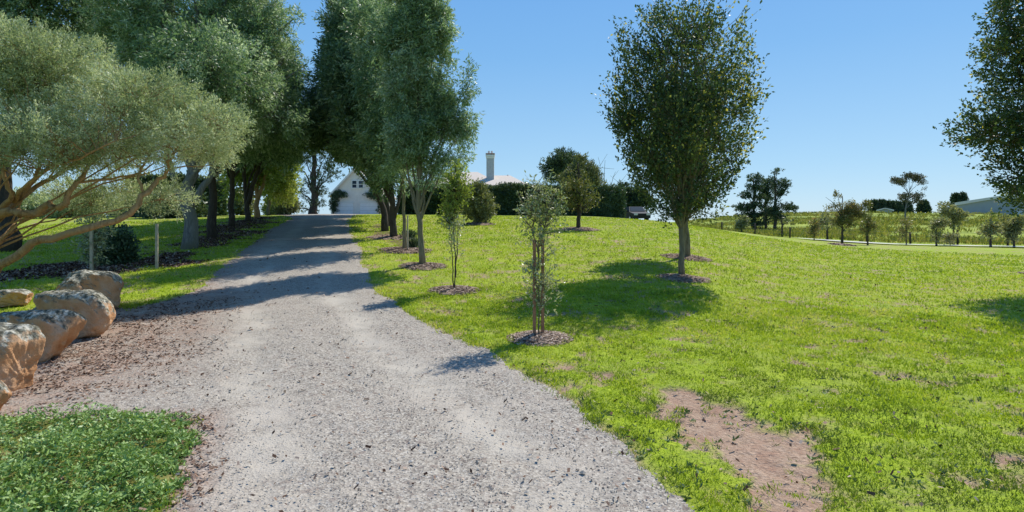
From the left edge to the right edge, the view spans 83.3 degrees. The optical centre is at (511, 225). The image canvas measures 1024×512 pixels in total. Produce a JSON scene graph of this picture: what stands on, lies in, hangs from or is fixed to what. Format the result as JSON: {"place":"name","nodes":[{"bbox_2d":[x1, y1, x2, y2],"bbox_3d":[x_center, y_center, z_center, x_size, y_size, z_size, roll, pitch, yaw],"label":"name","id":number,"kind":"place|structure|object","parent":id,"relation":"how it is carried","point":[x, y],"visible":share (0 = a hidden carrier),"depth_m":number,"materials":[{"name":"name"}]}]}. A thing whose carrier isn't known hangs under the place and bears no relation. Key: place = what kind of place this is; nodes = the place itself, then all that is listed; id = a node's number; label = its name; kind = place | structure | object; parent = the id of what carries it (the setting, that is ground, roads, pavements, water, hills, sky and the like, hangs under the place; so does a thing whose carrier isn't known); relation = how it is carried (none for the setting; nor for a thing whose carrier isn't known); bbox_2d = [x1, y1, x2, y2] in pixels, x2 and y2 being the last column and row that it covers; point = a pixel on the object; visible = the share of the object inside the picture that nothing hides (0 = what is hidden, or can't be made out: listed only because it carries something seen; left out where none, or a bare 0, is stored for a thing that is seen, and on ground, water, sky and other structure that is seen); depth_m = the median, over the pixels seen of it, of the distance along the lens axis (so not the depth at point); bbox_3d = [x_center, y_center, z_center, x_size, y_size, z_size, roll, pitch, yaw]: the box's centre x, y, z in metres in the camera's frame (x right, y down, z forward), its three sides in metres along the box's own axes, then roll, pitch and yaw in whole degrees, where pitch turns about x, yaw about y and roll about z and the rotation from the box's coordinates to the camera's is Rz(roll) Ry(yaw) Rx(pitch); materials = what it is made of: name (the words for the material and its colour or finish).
{"place":"outdoors","nodes":[
{"label":"outdoors","id":0,"kind":"place"},
{"bbox_2d":[0,214,694,511],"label":"driveway","id":1,"kind":"structure","parent":0,"point":[297,236],"depth_m":5.61,"materials":[{"name":"grey gravel"}]},
{"bbox_2d":[0,322,45,391],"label":"boulder","id":2,"kind":"object","parent":1,"relation":"on","point":[21,348],"visible":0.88,"depth_m":5.94,"materials":[{"name":"stone"}]},
{"bbox_2d":[296,147,345,213],"bbox_3d":[-20.861,-6.392,61.908,6.061,11.132,4.177,0,0,0],"label":"cedar tree","id":3,"kind":"object","parent":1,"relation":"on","point":[315,190],"visible":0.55,"depth_m":61.78,"materials":[{"name":"green plant"}]},
{"bbox_2d":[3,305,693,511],"bbox_3d":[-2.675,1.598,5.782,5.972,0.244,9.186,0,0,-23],"label":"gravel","id":4,"kind":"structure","parent":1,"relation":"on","point":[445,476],"depth_m":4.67,"materials":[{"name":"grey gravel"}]},
{"bbox_2d":[0,213,1023,511],"bbox_3d":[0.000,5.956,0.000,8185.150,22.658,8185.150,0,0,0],"label":"lawn","id":5,"kind":"structure","parent":0,"point":[758,453],"depth_m":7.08,"materials":[{"name":"green plant"}]},
{"bbox_2d":[0,380,11,409],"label":"boulder","id":6,"kind":"object","parent":5,"relation":"on","point":[5,393],"visible":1,"depth_m":5.17,"materials":[{"name":"stone"}]},
{"bbox_2d":[0,289,33,307],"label":"boulder","id":7,"kind":"object","parent":5,"relation":"on","point":[14,297],"visible":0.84,"depth_m":10.44,"materials":[{"name":"stone"}]},
{"bbox_2d":[14,185,49,218],"bbox_3d":[-38.566,-1.623,45.066,6.466,3.143,5.824,0,0,0],"label":"bush","id":8,"kind":"object","parent":5,"relation":"on","point":[28,202],"visible":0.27,"depth_m":44.36,"materials":[{"name":"green plant"}]},
{"bbox_2d":[0,309,86,362],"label":"boulder","id":9,"kind":"object","parent":5,"relation":"on","point":[61,329],"visible":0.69,"depth_m":7.07,"materials":[{"name":"stone"}]},
{"bbox_2d":[0,0,114,251],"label":"avenue tree","id":10,"kind":"object","parent":5,"relation":"on","point":[42,9],"visible":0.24,"depth_m":18.79,"materials":[{"name":"green plant"}]},
{"bbox_2d":[32,191,106,218],"bbox_3d":[-34.479,-1.515,45.053,4.789,3.209,4.664,0,0,38],"label":"bush","id":11,"kind":"object","parent":5,"relation":"on","point":[56,214],"visible":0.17,"depth_m":43.95,"materials":[{"name":"green plant"}]},
{"bbox_2d":[32,289,115,338],"bbox_3d":[-6.396,1.334,8.478,1.196,0.770,0.690,0,0,0],"label":"boulder","id":12,"kind":"object","parent":5,"relation":"on","point":[96,309],"visible":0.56,"depth_m":8.22,"materials":[{"name":"stone"}]},
{"bbox_2d":[54,270,123,308],"bbox_3d":[-7.604,1.237,10.360,1.018,0.895,0.999,0,0,-38],"label":"boulder","id":13,"kind":"object","parent":5,"relation":"on","point":[109,285],"visible":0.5,"depth_m":10.12,"materials":[{"name":"stone"}]},
{"bbox_2d":[89,230,93,270],"bbox_3d":[-10.156,0.632,13.912,0.060,1.344,0.060,0,0,-11],"label":"stake","id":14,"kind":"object","parent":5,"relation":"on","point":[91,249],"visible":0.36,"depth_m":13.89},
{"bbox_2d":[71,209,116,270],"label":"sapling","id":15,"kind":"object","parent":5,"relation":"on","point":[97,233],"visible":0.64,"depth_m":14.03,"materials":[{"name":"green plant"}]},
{"bbox_2d":[0,397,207,511],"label":"ground cover","id":16,"kind":"object","parent":5,"relation":"on","point":[146,485],"visible":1,"depth_m":3.98,"materials":[{"name":"green plant"}]},
{"bbox_2d":[74,222,142,265],"bbox_3d":[-10.873,0.664,15.650,1.529,1.631,1.410,0,0,0],"label":"bush","id":17,"kind":"object","parent":5,"relation":"on","point":[123,251],"visible":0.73,"depth_m":15.44,"materials":[{"name":"green plant"}]},
{"bbox_2d":[99,188,126,216],"bbox_3d":[-31.308,-1.595,47.026,5.463,3.273,5.166,0,0,-41],"label":"bush","id":18,"kind":"object","parent":5,"relation":"on","point":[121,210],"visible":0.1,"depth_m":45.77,"materials":[{"name":"green plant"}]},
{"bbox_2d":[0,10,259,272],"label":"tree","id":19,"kind":"object","parent":5,"relation":"on","point":[63,132],"visible":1,"depth_m":8.29,"materials":[{"name":"green plant"}]},
{"bbox_2d":[155,224,158,268],"bbox_3d":[-9.115,0.590,14.781,0.060,1.251,0.060,0,0,-11],"label":"stake","id":20,"kind":"object","parent":5,"relation":"on","point":[156,245],"visible":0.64,"depth_m":14.75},
{"bbox_2d":[122,170,229,217],"bbox_3d":[-26.220,-2.107,45.541,7.664,4.550,4.336,0,0,-28],"label":"hedge","id":21,"kind":"object","parent":5,"relation":"on","point":[222,207],"visible":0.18,"depth_m":45.00,"materials":[{"name":"green plant"}]},
{"bbox_2d":[135,181,217,218],"bbox_3d":[-23.353,-1.313,39.864,5.261,3.586,4.664,0,0,0],"label":"bush","id":22,"kind":"object","parent":5,"relation":"on","point":[201,210],"visible":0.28,"depth_m":39.17,"materials":[{"name":"green plant"}]},
{"bbox_2d":[50,0,314,249],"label":"avenue tree","id":23,"kind":"object","parent":5,"relation":"on","point":[229,50],"visible":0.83,"depth_m":17.19,"materials":[{"name":"green plant"}]},
{"bbox_2d":[163,0,316,237],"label":"avenue tree","id":24,"kind":"object","parent":5,"relation":"on","point":[211,227],"visible":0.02,"depth_m":22.53,"materials":[{"name":"green plant"}]},
{"bbox_2d":[162,39,317,225],"bbox_3d":[-13.990,-5.180,28.815,8.884,10.795,6.801,0,0,0],"label":"avenue tree","id":25,"kind":"object","parent":5,"relation":"on","point":[280,157],"visible":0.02,"depth_m":28.77,"materials":[{"name":"green plant"}]},
{"bbox_2d":[234,187,260,214],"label":"bush","id":26,"kind":"object","parent":5,"relation":"on","point":[238,208],"visible":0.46,"depth_m":53.42,"materials":[{"name":"green plant"}]},
{"bbox_2d":[218,155,296,217],"bbox_3d":[-16.285,-3.939,36.970,5.493,7.205,4.525,0,0,0],"label":"avenue tree","id":27,"kind":"object","parent":5,"relation":"on","point":[263,178],"visible":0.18,"depth_m":36.86,"materials":[{"name":"green plant"}]},
{"bbox_2d":[259,197,276,214],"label":"bush","id":28,"kind":"object","parent":5,"relation":"on","point":[263,208],"visible":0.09,"depth_m":51.48,"materials":[{"name":"green plant"}]},
{"bbox_2d":[236,87,312,220],"bbox_3d":[-14.704,-5.190,33.204,5.778,10.243,5.335,0,0,28],"label":"avenue tree","id":29,"kind":"object","parent":5,"relation":"on","point":[248,193],"depth_m":33.04,"materials":[{"name":"green plant"}]},
{"bbox_2d":[253,161,305,214],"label":"avenue tree","id":30,"kind":"object","parent":5,"relation":"on","point":[286,190],"visible":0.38,"depth_m":42.75,"materials":[{"name":"green plant"}]},
{"bbox_2d":[265,195,302,214],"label":"bush","id":31,"kind":"object","parent":5,"relation":"on","point":[283,210],"visible":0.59,"depth_m":49.58,"materials":[{"name":"green plant"}]},
{"bbox_2d":[288,0,388,230],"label":"avenue tree","id":32,"kind":"object","parent":5,"relation":"on","point":[319,137],"visible":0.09,"depth_m":24.88,"materials":[{"name":"green plant"}]},
{"bbox_2d":[306,0,409,235],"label":"avenue tree","id":33,"kind":"object","parent":5,"relation":"on","point":[340,100],"visible":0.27,"depth_m":21.37,"materials":[{"name":"green plant"}]},
{"bbox_2d":[328,169,395,213],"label":"garage","id":34,"kind":"structure","parent":5,"relation":"on","point":[355,201],"depth_m":70.00,"materials":[{"name":"paint"}]},
{"bbox_2d":[328,189,347,213],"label":"climbing vine","id":35,"kind":"object","parent":34,"relation":"attached to","point":[336,195],"visible":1,"depth_m":69.63,"materials":[{"name":"green plant"}]},
{"bbox_2d":[335,202,353,213],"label":"door","id":36,"kind":"structure","parent":34,"relation":"in","point":[344,207],"depth_m":69.95,"materials":[{"name":"white paint"}]},
{"bbox_2d":[351,180,357,188],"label":"window","id":37,"kind":"structure","parent":34,"relation":"in","point":[354,183],"depth_m":69.97,"materials":[{"name":"black glass"}]},
{"bbox_2d":[358,180,363,188],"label":"window","id":38,"kind":"structure","parent":34,"relation":"in","point":[360,186],"depth_m":69.90,"materials":[{"name":"black glass"}]},
{"bbox_2d":[359,202,377,213],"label":"door","id":39,"kind":"structure","parent":34,"relation":"in","point":[365,207],"depth_m":69.95,"materials":[{"name":"white paint"}]},
{"bbox_2d":[362,190,383,213],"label":"climbing vine","id":40,"kind":"object","parent":34,"relation":"attached to","point":[370,195],"visible":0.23,"depth_m":69.62,"materials":[{"name":"green plant"}]},
{"bbox_2d":[292,1,443,225],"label":"avenue tree","id":41,"kind":"object","parent":5,"relation":"on","point":[387,205],"visible":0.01,"depth_m":28.89,"materials":[{"name":"green plant"}]},
{"bbox_2d":[335,0,429,247],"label":"avenue tree","id":42,"kind":"object","parent":5,"relation":"on","point":[374,117],"visible":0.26,"depth_m":18.08,"materials":[{"name":"green plant"}]},
{"bbox_2d":[365,234,411,239],"bbox_3d":[-4.737,0.473,22.643,2.034,0.254,2.052,0,0,0],"label":"mulch ring","id":43,"kind":"object","parent":5,"relation":"on","point":[386,237],"visible":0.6,"depth_m":22.09,"materials":[{"name":"brown wood"}]},
{"bbox_2d":[376,246,431,253],"bbox_3d":[-3.475,0.815,18.584,1.811,0.230,1.800,0,0,0],"label":"mulch ring","id":44,"kind":"object","parent":5,"relation":"on","point":[400,250],"visible":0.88,"depth_m":18.36,"materials":[{"name":"brown wood"}]},
{"bbox_2d":[407,216,407,248],"bbox_3d":[-3.344,0.289,18.465,0.040,1.200,0.040,0,0,0],"label":"stake","id":45,"kind":"object","parent":5,"relation":"on","point":[407,232],"visible":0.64,"depth_m":18.45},
{"bbox_2d":[398,229,417,237],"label":"grass tuft","id":46,"kind":"object","parent":5,"relation":"on","point":[413,233],"visible":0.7,"depth_m":22.45,"materials":[{"name":"green plant"}]},
{"bbox_2d":[408,237,424,246],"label":"grass tuft","id":47,"kind":"object","parent":5,"relation":"on","point":[412,242],"visible":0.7,"depth_m":19.15,"materials":[{"name":"green plant"}]},
{"bbox_2d":[360,0,484,264],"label":"avenue tree","id":48,"kind":"object","parent":5,"relation":"on","point":[417,32],"visible":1,"depth_m":15.32,"materials":[{"name":"green plant"}]},
{"bbox_2d":[398,262,446,270],"bbox_3d":[-2.399,1.116,15.509,1.348,0.228,1.361,0,0,14],"label":"mulch ring","id":49,"kind":"object","parent":5,"relation":"on","point":[418,266],"visible":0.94,"depth_m":15.31,"materials":[{"name":"brown wood"}]},
{"bbox_2d":[435,159,474,287],"bbox_3d":[-1.215,0.024,12.292,0.887,2.896,0.838,0,0,0],"label":"sapling","id":50,"kind":"object","parent":5,"relation":"on","point":[457,184],"visible":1,"depth_m":12.25,"materials":[{"name":"green plant"}]},
{"bbox_2d":[429,285,481,294],"bbox_3d":[-1.232,1.399,12.369,1.168,0.171,1.205,0,0,0],"label":"mulch ring","id":51,"kind":"object","parent":5,"relation":"on","point":[451,289],"visible":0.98,"depth_m":12.23,"materials":[{"name":"brown wood"}]},
{"bbox_2d":[463,222,495,225],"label":"mulch ring","id":52,"kind":"object","parent":5,"relation":"on","point":[478,223],"visible":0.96,"depth_m":30.64,"materials":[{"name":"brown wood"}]},
{"bbox_2d":[435,151,524,186],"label":"house","id":53,"kind":"structure","parent":5,"relation":"on","point":[490,177],"depth_m":62.79,"materials":[{"name":"tile"}]},
{"bbox_2d":[461,178,500,222],"bbox_3d":[-1.767,-1.157,31.630,2.367,2.966,2.102,0,0,0],"label":"bush","id":54,"kind":"object","parent":5,"relation":"on","point":[479,208],"visible":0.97,"depth_m":31.32,"materials":[{"name":"green plant"}]},
{"bbox_2d":[395,181,626,217],"bbox_3d":[-0.245,-1.986,47.443,19.571,3.518,3.460,0,0,5],"label":"hedge","id":55,"kind":"object","parent":5,"relation":"on","point":[507,198],"visible":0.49,"depth_m":46.45,"materials":[{"name":"green plant"}]},
{"bbox_2d":[0,216,1023,511],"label":"leaf litter","id":56,"kind":"object","parent":5,"relation":"on","point":[66,268],"visible":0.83,"depth_m":7.90,"materials":[{"name":"brown plant"}]},
{"bbox_2d":[533,240,535,333],"bbox_3d":[0.325,0.978,8.353,0.038,1.540,0.038,0,0,-17],"label":"stake","id":57,"kind":"object","parent":5,"relation":"on","point":[534,296],"visible":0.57,"depth_m":8.33,"materials":[{"name":"red wood"}]},
{"bbox_2d":[507,330,572,346],"bbox_3d":[0.399,1.627,8.296,1.003,0.142,1.002,0,0,0],"label":"mulch ring","id":58,"kind":"object","parent":5,"relation":"on","point":[545,338],"visible":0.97,"depth_m":8.16,"materials":[{"name":"brown wood"}]},
{"bbox_2d":[512,159,570,332],"bbox_3d":[0.438,0.365,8.354,0.874,2.669,0.846,0,0,0],"label":"sapling","id":59,"kind":"object","parent":5,"relation":"on","point":[550,214],"visible":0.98,"depth_m":8.36,"materials":[{"name":"green plant"}]},
{"bbox_2d":[541,239,543,332],"bbox_3d":[0.450,0.975,8.433,0.038,1.540,0.038,0,0,-17],"label":"stake","id":60,"kind":"object","parent":5,"relation":"on","point":[542,310],"visible":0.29,"depth_m":8.42,"materials":[{"name":"red wood"}]},
{"bbox_2d":[537,146,577,185],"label":"pine tree","id":61,"kind":"object","parent":5,"relation":"on","point":[560,160],"visible":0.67,"depth_m":74.22,"materials":[{"name":"green plant"}]},
{"bbox_2d":[553,159,604,227],"bbox_3d":[3.351,-1.492,28.636,2.370,3.742,2.376,0,0,-32],"label":"tree","id":62,"kind":"object","parent":5,"relation":"on","point":[576,190],"visible":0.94,"depth_m":28.45,"materials":[{"name":"green plant"}]},
{"bbox_2d":[561,227,599,230],"bbox_3d":[3.316,0.192,28.605,2.199,0.282,2.216,0,0,0],"label":"mulch ring","id":63,"kind":"object","parent":5,"relation":"on","point":[580,229],"visible":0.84,"depth_m":28.06,"materials":[{"name":"brown wood"}]},
{"bbox_2d":[555,152,606,187],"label":"conifer","id":64,"kind":"object","parent":5,"relation":"on","point":[592,169],"visible":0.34,"depth_m":57.39,"materials":[{"name":"green plant"}]},
{"bbox_2d":[616,179,657,214],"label":"tree","id":65,"kind":"object","parent":5,"relation":"on","point":[631,198],"visible":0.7,"depth_m":61.39,"materials":[{"name":"green plant"}]},
{"bbox_2d":[625,207,650,219],"bbox_3d":[12.036,-1.101,56.980,2.080,1.550,4.540,0,0,-9],"label":"parked car","id":66,"kind":"object","parent":5,"relation":"on","point":[636,212],"visible":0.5,"depth_m":55.66,"materials":[{"name":"white paint"}]},
{"bbox_2d":[590,0,773,273],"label":"oval tree","id":67,"kind":"object","parent":5,"relation":"on","point":[674,106],"visible":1,"depth_m":14.00,"materials":[{"name":"green plant"}]},
{"bbox_2d":[655,273,710,282],"bbox_3d":[4.242,1.310,14.159,1.485,0.198,1.406,0,0,0],"label":"mulch ring","id":68,"kind":"object","parent":5,"relation":"on","point":[687,278],"visible":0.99,"depth_m":13.94,"materials":[{"name":"brown wood"}]},
{"bbox_2d":[660,253,711,261],"bbox_3d":[5.623,1.054,18.566,1.722,0.258,1.697,0,0,0],"label":"mulch ring","id":69,"kind":"object","parent":5,"relation":"on","point":[691,257],"visible":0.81,"depth_m":18.30,"materials":[{"name":"brown wood"}]},
{"bbox_2d":[648,67,730,255],"bbox_3d":[5.486,-1.929,18.588,2.965,6.273,2.703,0,0,24],"label":"oval tree","id":70,"kind":"object","parent":5,"relation":"on","point":[687,240],"visible":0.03,"depth_m":18.47,"materials":[{"name":"green plant"}]},
{"bbox_2d":[732,215,751,231],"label":"tree","id":71,"kind":"object","parent":5,"relation":"on","point":[744,220],"visible":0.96,"depth_m":63.78,"materials":[{"name":"green plant"}]},
{"bbox_2d":[730,172,768,229],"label":"pine tree","id":72,"kind":"object","parent":5,"relation":"on","point":[748,209],"visible":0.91,"depth_m":87.51,"materials":[{"name":"green plant"}]},
{"bbox_2d":[758,175,777,228],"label":"pine tree","id":73,"kind":"object","parent":5,"relation":"on","point":[766,190],"visible":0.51,"depth_m":90.77,"materials":[{"name":"green plant"}]},
{"bbox_2d":[762,167,798,229],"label":"pine tree","id":74,"kind":"object","parent":5,"relation":"on","point":[774,211],"visible":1,"depth_m":85.73,"materials":[{"name":"green plant"}]},
{"bbox_2d":[778,217,795,236],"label":"tree","id":75,"kind":"object","parent":5,"relation":"on","point":[784,220],"visible":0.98,"depth_m":62.22,"materials":[{"name":"green plant"}]},
{"bbox_2d":[805,216,820,240],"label":"orchard tree","id":76,"kind":"object","parent":5,"relation":"on","point":[813,228],"visible":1,"depth_m":51.92,"materials":[{"name":"green plant"}]},
{"bbox_2d":[816,212,840,239],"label":"orchard tree","id":77,"kind":"object","parent":5,"relation":"on","point":[825,220],"visible":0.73,"depth_m":56.78,"materials":[{"name":"green plant"}]},
{"bbox_2d":[828,243,855,245],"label":"mulch ring","id":78,"kind":"object","parent":5,"relation":"on","point":[843,244],"visible":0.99,"depth_m":38.67,"materials":[{"name":"brown wood"}]},
{"bbox_2d":[822,189,872,242],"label":"orchard tree","id":79,"kind":"object","parent":5,"relation":"on","point":[842,218],"visible":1,"depth_m":42.83,"materials":[{"name":"green plant"}]},
{"bbox_2d":[688,210,1023,244],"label":"paddock grass","id":80,"kind":"structure","parent":5,"relation":"on","point":[834,232],"depth_m":78.81,"materials":[{"name":"green plant"}]},
{"bbox_2d":[721,222,1008,245],"bbox_3d":[35.635,0.748,54.570,31.166,2.255,1.271,0,0,36],"label":"wire fence","id":81,"kind":"object","parent":5,"relation":"on","point":[957,238],"visible":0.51,"depth_m":54.96,"materials":[{"name":"grey metal"}]},
{"bbox_2d":[858,211,879,244],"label":"orchard tree","id":82,"kind":"object","parent":5,"relation":"on","point":[868,224],"visible":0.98,"depth_m":45.94,"materials":[{"name":"green plant"}]},
{"bbox_2d":[867,199,881,212],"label":"conifer","id":83,"kind":"object","parent":5,"relation":"on","point":[875,204],"visible":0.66,"depth_m":233.77,"materials":[{"name":"green plant"}]},
{"bbox_2d":[878,197,887,208],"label":"conifer","id":84,"kind":"object","parent":5,"relation":"on","point":[882,201],"visible":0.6,"depth_m":233.57,"materials":[{"name":"green plant"}]},
{"bbox_2d":[876,208,893,212],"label":"shed","id":85,"kind":"structure","parent":5,"relation":"on","point":[886,210],"depth_m":224.75,"materials":[{"name":"metal"}]},
{"bbox_2d":[885,200,893,211],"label":"conifer","id":86,"kind":"object","parent":5,"relation":"on","point":[889,204],"visible":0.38,"depth_m":233.50,"materials":[{"name":"green plant"}]},
{"bbox_2d":[890,200,897,212],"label":"conifer","id":87,"kind":"object","parent":5,"relation":"on","point":[894,206],"visible":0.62,"depth_m":233.38,"materials":[{"name":"green plant"}]},
{"bbox_2d":[895,199,904,213],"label":"conifer","id":88,"kind":"object","parent":5,"relation":"on","point":[900,207],"visible":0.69,"depth_m":233.46,"materials":[{"name":"green plant"}]},
{"bbox_2d":[896,216,912,244],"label":"orchard tree","id":89,"kind":"object","parent":5,"relation":"on","point":[903,231],"visible":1,"depth_m":49.95,"materials":[{"name":"green plant"}]},
{"bbox_2d":[902,200,914,213],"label":"conifer","id":90,"kind":"object","parent":5,"relation":"on","point":[910,208],"visible":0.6,"depth_m":233.41,"materials":[{"name":"green plant"}]},
{"bbox_2d":[889,171,928,217],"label":"gum tree","id":91,"kind":"object","parent":5,"relation":"on","point":[916,197],"visible":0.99,"depth_m":124.77,"materials":[{"name":"green plant"}]},
{"bbox_2d":[914,199,931,212],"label":"conifer","id":92,"kind":"object","parent":5,"relation":"on","point":[925,207],"visible":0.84,"depth_m":233.64,"materials":[{"name":"green plant"}]},
{"bbox_2d":[927,216,960,245],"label":"orchard tree","id":93,"kind":"object","parent":5,"relation":"on","point":[941,222],"visible":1,"depth_m":47.42,"materials":[{"name":"green plant"}]},
{"bbox_2d":[935,200,971,243],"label":"orchard tree","id":94,"kind":"object","parent":5,"relation":"on","point":[955,214],"visible":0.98,"depth_m":51.70,"materials":[{"name":"green plant"}]},
{"bbox_2d":[949,192,961,207],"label":"conifer","id":95,"kind":"object","parent":5,"relation":"on","point":[955,197],"visible":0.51,"depth_m":264.10,"materials":[{"name":"green plant"}]},
{"bbox_2d":[958,191,969,200],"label":"conifer","id":96,"kind":"object","parent":5,"relation":"on","point":[964,196],"visible":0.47,"depth_m":263.75,"materials":[{"name":"green plant"}]},
{"bbox_2d":[933,0,1023,217],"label":"oval tree","id":97,"kind":"object","parent":5,"relation":"on","point":[993,125],"visible":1,"depth_m":14.00,"materials":[{"name":"green plant"}]},
{"bbox_2d":[955,196,1023,214],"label":"shed","id":98,"kind":"structure","parent":5,"relation":"on","point":[984,205],"depth_m":218.04,"materials":[{"name":"metal"}]},
{"bbox_2d":[975,208,1020,246],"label":"orchard tree","id":99,"kind":"object","parent":5,"relation":"on","point":[989,229],"visible":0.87,"depth_m":45.24,"materials":[{"name":"green plant"}]},
{"bbox_2d":[1001,213,1023,247],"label":"orchard tree","id":100,"kind":"object","parent":5,"relation":"on","point":[1017,226],"visible":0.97,"depth_m":44.79,"materials":[{"name":"green plant"}]},
{"bbox_2d":[0,0,1023,221],"label":"sky","id":101,"kind":"structure","parent":0,"point":[861,88],"materials":[{"name":"blue"}]},
{"bbox_2d":[598,158,626,183],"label":"bare tree","id":102,"kind":"object","parent":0,"point":[604,174],"visible":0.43,"depth_m":53.89,"materials":[{"name":"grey plant"}]},
{"bbox_2d":[765,235,1023,246],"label":"gravel track","id":103,"kind":"structure","parent":0,"point":[911,244],"depth_m":49.54,"materials":[{"name":"beige gravel"}]}
]}

